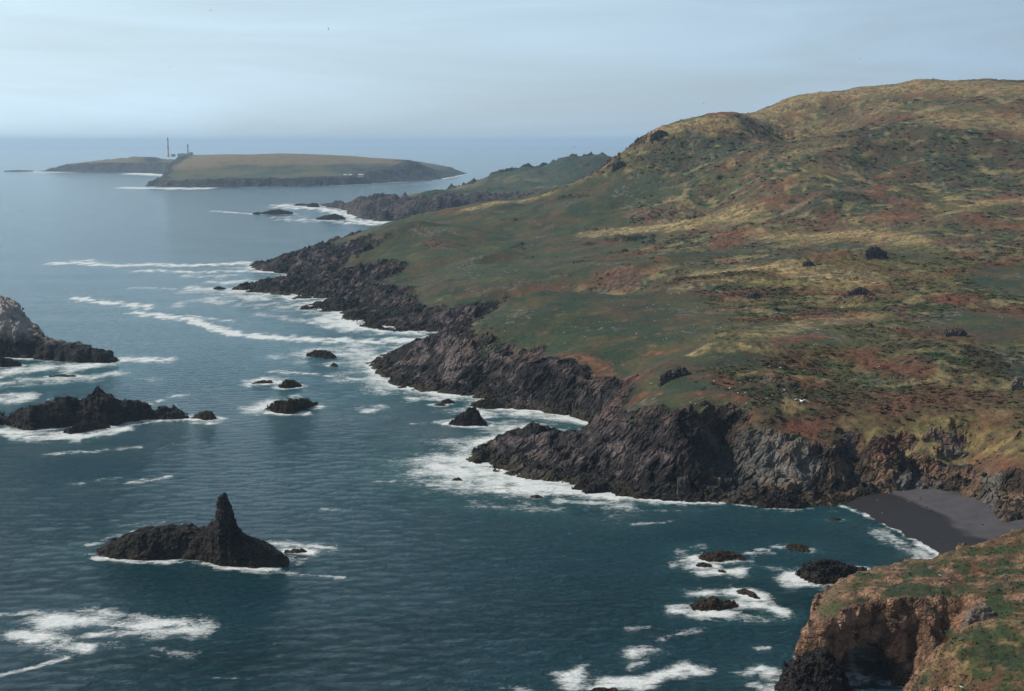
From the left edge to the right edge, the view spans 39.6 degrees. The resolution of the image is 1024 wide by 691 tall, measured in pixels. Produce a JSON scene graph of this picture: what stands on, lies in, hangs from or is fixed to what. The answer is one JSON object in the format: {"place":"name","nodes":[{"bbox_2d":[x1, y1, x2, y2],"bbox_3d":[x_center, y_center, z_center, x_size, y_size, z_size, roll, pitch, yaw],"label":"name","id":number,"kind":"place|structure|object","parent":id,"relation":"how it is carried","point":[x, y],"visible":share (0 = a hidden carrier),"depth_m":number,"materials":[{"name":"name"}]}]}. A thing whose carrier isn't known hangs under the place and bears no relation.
{"place":"outdoors","nodes":[
{"label":"outdoors","id":0,"kind":"place"},
{"bbox_2d":[42,153,468,187],"bbox_3d":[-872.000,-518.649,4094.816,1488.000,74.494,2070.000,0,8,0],"label":"island","id":1,"kind":"structure","parent":0,"point":[255,170],"depth_m":3505.59,"materials":[{"name":"green plant"}]},
{"bbox_2d":[166,137,169,156],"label":"lighthouse","id":2,"kind":"object","parent":1,"relation":"on","point":[167,140],"visible":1,"depth_m":4287.48,"materials":[{"name":"white paint"}]},
{"bbox_2d":[177,153,188,156],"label":"keepers house","id":3,"kind":"structure","parent":1,"relation":"on","point":[181,154],"depth_m":4277.67,"materials":[{"name":"grey paint"}]},
{"bbox_2d":[319,151,611,220],"bbox_3d":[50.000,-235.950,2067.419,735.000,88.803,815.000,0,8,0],"label":"headland","id":4,"kind":"structure","parent":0,"point":[527,179],"depth_m":2017.87,"materials":[{"name":"green plant"}]},
{"bbox_2d":[0,147,938,690],"bbox_3d":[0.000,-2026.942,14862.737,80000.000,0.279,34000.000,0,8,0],"label":"sea","id":5,"kind":"structure","parent":0,"point":[416,567],"depth_m":375.07,"materials":[{"name":"liquid"}]},
{"bbox_2d":[0,357,21,366],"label":"sea rock","id":6,"kind":"object","parent":5,"relation":"in","point":[7,362],"visible":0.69,"depth_m":624.08,"materials":[{"name":"grey stone"}]},
{"bbox_2d":[4,170,32,171],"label":"reef","id":7,"kind":"object","parent":5,"relation":"in","point":[19,171],"visible":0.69,"depth_m":4765.50},
{"bbox_2d":[0,295,117,362],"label":"sea stack","id":8,"kind":"object","parent":5,"relation":"in","point":[22,335],"visible":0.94,"depth_m":649.69,"materials":[{"name":"grey stone"}]},
{"bbox_2d":[48,374,75,376],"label":"sea rock","id":9,"kind":"object","parent":5,"relation":"in","point":[63,375],"visible":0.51,"depth_m":597.13,"materials":[{"name":"grey stone"}]},
{"bbox_2d":[63,421,110,433],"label":"sea rock","id":10,"kind":"object","parent":5,"relation":"in","point":[80,427],"visible":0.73,"depth_m":483.75,"materials":[{"name":"grey stone"}]},
{"bbox_2d":[0,385,188,430],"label":"rocky islet","id":11,"kind":"object","parent":5,"relation":"in","point":[98,404],"visible":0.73,"depth_m":496.24,"materials":[{"name":"grey stone"}]},
{"bbox_2d":[95,492,288,567],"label":"pillar rock","id":12,"kind":"object","parent":5,"relation":"in","point":[222,539],"visible":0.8,"depth_m":334.82,"materials":[{"name":"grey stone"}]},
{"bbox_2d":[191,410,216,419],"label":"sea rock","id":13,"kind":"object","parent":5,"relation":"in","point":[207,415],"visible":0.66,"depth_m":505.41,"materials":[{"name":"grey stone"}]},
{"bbox_2d":[213,286,225,289],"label":"sea rock","id":14,"kind":"object","parent":5,"relation":"in","point":[218,288],"visible":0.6,"depth_m":950.95,"materials":[{"name":"grey stone"}]},
{"bbox_2d":[251,380,272,383],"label":"sea rock","id":15,"kind":"object","parent":5,"relation":"in","point":[263,381],"visible":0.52,"depth_m":580.67,"materials":[{"name":"grey stone"}]},
{"bbox_2d":[262,209,292,214],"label":"sea rock","id":16,"kind":"object","parent":5,"relation":"in","point":[275,212],"visible":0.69,"depth_m":1939.94,"materials":[{"name":"grey stone"}]},
{"bbox_2d":[279,379,301,388],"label":"sea rock","id":17,"kind":"object","parent":5,"relation":"in","point":[286,384],"visible":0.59,"depth_m":570.60,"materials":[{"name":"grey stone"}]},
{"bbox_2d":[265,398,320,413],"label":"sea rock","id":18,"kind":"object","parent":5,"relation":"in","point":[291,406],"visible":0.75,"depth_m":518.93,"materials":[{"name":"grey stone"}]},
{"bbox_2d":[284,548,306,553],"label":"sea rock","id":19,"kind":"object","parent":5,"relation":"in","point":[300,550],"visible":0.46,"depth_m":341.45,"materials":[{"name":"stone"}]},
{"bbox_2d":[307,202,318,206],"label":"sea rock","id":20,"kind":"object","parent":5,"relation":"in","point":[313,204],"visible":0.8,"depth_m":2155.61,"materials":[{"name":"grey stone"}]},
{"bbox_2d":[306,349,335,358],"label":"sea rock","id":21,"kind":"object","parent":5,"relation":"in","point":[325,354],"visible":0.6,"depth_m":649.87,"materials":[{"name":"grey stone"}]},
{"bbox_2d":[316,213,345,219],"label":"sea rock","id":22,"kind":"object","parent":5,"relation":"in","point":[334,216],"visible":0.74,"depth_m":1804.00,"materials":[{"name":"grey stone"}]},
{"bbox_2d":[440,398,454,403],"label":"sea rock","id":23,"kind":"object","parent":5,"relation":"in","point":[448,401],"visible":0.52,"depth_m":535.79,"materials":[{"name":"grey stone"}]},
{"bbox_2d":[449,406,487,425],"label":"sea rock","id":24,"kind":"object","parent":5,"relation":"in","point":[469,416],"visible":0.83,"depth_m":495.01,"materials":[{"name":"grey stone"}]},
{"bbox_2d":[470,399,504,408],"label":"sea rock","id":25,"kind":"object","parent":5,"relation":"in","point":[486,404],"visible":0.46,"depth_m":527.10,"materials":[{"name":"grey stone"}]},
{"bbox_2d":[531,495,542,497],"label":"sea rock","id":26,"kind":"object","parent":5,"relation":"in","point":[535,496],"visible":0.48,"depth_m":393.83,"materials":[{"name":"stone"}]},
{"bbox_2d":[571,482,587,489],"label":"sea rock","id":27,"kind":"object","parent":5,"relation":"in","point":[580,486],"visible":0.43,"depth_m":403.39,"materials":[{"name":"grey stone"}]},
{"bbox_2d":[581,480,611,493],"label":"sea rock","id":28,"kind":"object","parent":5,"relation":"in","point":[598,487],"visible":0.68,"depth_m":400.24,"materials":[{"name":"grey stone"}]},
{"bbox_2d":[590,687,618,690],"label":"sea rock","id":29,"kind":"object","parent":5,"relation":"in","point":[603,689],"visible":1,"depth_m":253.68,"materials":[{"name":"grey stone"}]},
{"bbox_2d":[615,491,630,496],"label":"sea rock","id":30,"kind":"object","parent":5,"relation":"in","point":[623,493],"visible":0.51,"depth_m":395.76,"materials":[{"name":"stone"}]},
{"bbox_2d":[633,492,649,498],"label":"sea rock","id":31,"kind":"object","parent":5,"relation":"in","point":[640,495],"visible":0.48,"depth_m":393.14,"materials":[{"name":"stone"}]},
{"bbox_2d":[695,562,711,567],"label":"sea rock","id":32,"kind":"object","parent":5,"relation":"in","point":[702,564],"visible":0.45,"depth_m":330.00,"materials":[{"name":"stone"}]},
{"bbox_2d":[689,596,737,610],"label":"sea rock","id":33,"kind":"object","parent":5,"relation":"in","point":[710,603],"visible":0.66,"depth_m":300.13,"materials":[{"name":"grey stone"}]},
{"bbox_2d":[697,549,745,562],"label":"sea rock","id":34,"kind":"object","parent":5,"relation":"in","point":[718,555],"visible":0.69,"depth_m":335.64,"materials":[{"name":"stone"}]},
{"bbox_2d":[736,588,759,598],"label":"sea rock","id":35,"kind":"object","parent":5,"relation":"in","point":[745,591],"visible":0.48,"depth_m":309.46,"materials":[{"name":"grey stone"}]},
{"bbox_2d":[755,490,806,509],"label":"sea rock","id":36,"kind":"object","parent":5,"relation":"in","point":[778,499],"visible":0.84,"depth_m":383.70,"materials":[{"name":"grey stone"}]},
{"bbox_2d":[784,543,809,551],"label":"sea rock","id":37,"kind":"object","parent":5,"relation":"in","point":[797,547],"visible":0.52,"depth_m":343.50,"materials":[{"name":"stone"}]},
{"bbox_2d":[774,647,855,690],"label":"black rocks","id":38,"kind":"object","parent":5,"relation":"in","point":[816,669],"visible":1,"depth_m":250.77,"materials":[{"name":"black stone"}]},
{"bbox_2d":[795,558,866,583],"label":"sea rock","id":39,"kind":"object","parent":5,"relation":"in","point":[824,571],"visible":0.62,"depth_m":319.52,"materials":[{"name":"grey stone"}]},
{"bbox_2d":[827,517,841,520],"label":"sea rock","id":40,"kind":"object","parent":5,"relation":"in","point":[833,518],"visible":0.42,"depth_m":370.72,"materials":[{"name":"stone"}]},
{"bbox_2d":[814,493,855,505],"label":"sea rock","id":41,"kind":"object","parent":5,"relation":"in","point":[835,500],"visible":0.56,"depth_m":387.72,"materials":[{"name":"brown stone"}]},
{"bbox_2d":[0,0,1023,146],"label":"sky","id":42,"kind":"structure","parent":0,"point":[74,73],"materials":[{"name":"blue"}]},
{"bbox_2d":[231,130,1023,522],"bbox_3d":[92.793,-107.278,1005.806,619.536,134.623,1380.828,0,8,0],"label":"sea cliffs","id":43,"kind":"structure","parent":0,"point":[619,440],"depth_m":423.45,"materials":[{"name":"grey stone"}]},
{"bbox_2d":[676,475,690,496],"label":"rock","id":44,"kind":"object","parent":43,"relation":"on","point":[683,486],"visible":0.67,"depth_m":391.75,"materials":[{"name":"grey stone"}]},
{"bbox_2d":[344,310,1023,512],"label":"fallen rocks","id":45,"kind":"object","parent":43,"relation":"on","point":[985,474],"visible":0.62,"depth_m":408.41,"materials":[{"name":"black stone"}]},
{"bbox_2d":[329,78,1023,474],"bbox_3d":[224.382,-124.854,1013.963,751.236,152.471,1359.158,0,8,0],"label":"hillside","id":46,"kind":"structure","parent":0,"point":[483,248],"depth_m":779.69,"materials":[{"name":"green plant"}]},
{"bbox_2d":[611,160,625,171],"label":"rock outcrop","id":47,"kind":"object","parent":46,"relation":"on","point":[619,164],"visible":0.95,"depth_m":1093.51,"materials":[{"name":"grey stone"}]},
{"bbox_2d":[649,129,667,140],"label":"rock outcrop","id":48,"kind":"object","parent":46,"relation":"on","point":[658,134],"visible":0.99,"depth_m":1116.60,"materials":[{"name":"grey stone"}]},
{"bbox_2d":[658,366,689,386],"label":"rock outcrop","id":49,"kind":"object","parent":46,"relation":"on","point":[666,376],"visible":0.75,"depth_m":445.62,"materials":[{"name":"grey stone"}]},
{"bbox_2d":[698,399,710,405],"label":"rock outcrop","id":50,"kind":"object","parent":46,"relation":"on","point":[704,402],"visible":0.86,"depth_m":416.14,"materials":[{"name":"grey stone"}]},
{"bbox_2d":[420,81,1023,465],"bbox_3d":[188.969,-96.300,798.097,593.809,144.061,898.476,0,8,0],"label":"scrub","id":51,"kind":"object","parent":46,"relation":"on","point":[822,373],"visible":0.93,"depth_m":551.46,"materials":[{"name":"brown plant"}]},
{"bbox_2d":[434,227,1023,427],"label":"loose stones","id":52,"kind":"object","parent":46,"relation":"on","point":[771,319],"visible":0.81,"depth_m":584.74,"materials":[{"name":"grey stone"}]},
{"bbox_2d":[745,292,763,298],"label":"rock outcrop","id":53,"kind":"object","parent":46,"relation":"on","point":[757,295],"visible":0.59,"depth_m":606.15,"materials":[{"name":"grey stone"}]},
{"bbox_2d":[802,259,813,266],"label":"rock outcrop","id":54,"kind":"object","parent":46,"relation":"on","point":[807,262],"visible":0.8,"depth_m":679.57,"materials":[{"name":"grey stone"}]},
{"bbox_2d":[846,287,869,295],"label":"rock outcrop","id":55,"kind":"object","parent":46,"relation":"on","point":[859,290],"visible":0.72,"depth_m":599.64,"materials":[{"name":"grey stone"}]},
{"bbox_2d":[864,245,888,258],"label":"rock outcrop","id":56,"kind":"object","parent":46,"relation":"on","point":[874,252],"visible":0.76,"depth_m":688.54,"materials":[{"name":"grey stone"}]},
{"bbox_2d":[941,326,966,335],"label":"rock outcrop","id":57,"kind":"object","parent":46,"relation":"on","point":[956,332],"visible":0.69,"depth_m":510.85,"materials":[{"name":"grey stone"}]},
{"bbox_2d":[1008,376,1023,388],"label":"boulder","id":58,"kind":"object","parent":46,"relation":"on","point":[1016,382],"visible":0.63,"depth_m":443.56,"materials":[{"name":"grey stone"}]},
{"bbox_2d":[794,529,1023,690],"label":"headland cliff","id":59,"kind":"structure","parent":0,"point":[895,632],"depth_m":257.94,"materials":[{"name":"stone"}]},
{"bbox_2d":[815,530,1023,690],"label":"headland","id":60,"kind":"structure","parent":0,"point":[923,590],"depth_m":253.35,"materials":[{"name":"green plant"}]},
{"bbox_2d":[810,529,1023,690],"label":"headland stones","id":61,"kind":"object","parent":60,"relation":"on","point":[933,596],"visible":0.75,"depth_m":263.70,"materials":[{"name":"grey stone"}]},
{"bbox_2d":[818,530,1023,690],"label":"headland grass","id":62,"kind":"structure","parent":60,"relation":"on","point":[951,642],"depth_m":252.95,"materials":[{"name":"green plant"}]},
{"bbox_2d":[959,602,995,631],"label":"boulder","id":63,"kind":"object","parent":60,"relation":"on","point":[981,611],"visible":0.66,"depth_m":248.19,"materials":[{"name":"grey stone"}]},
{"bbox_2d":[844,489,1023,553],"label":"beach","id":64,"kind":"structure","parent":0,"point":[937,526],"depth_m":367.86,"materials":[{"name":"grey sand"}]},
{"bbox_2d":[877,491,1022,543],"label":"beach stones","id":65,"kind":"object","parent":64,"relation":"on","point":[951,518],"visible":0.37,"depth_m":372.48,"materials":[{"name":"grey stone"}]}
]}

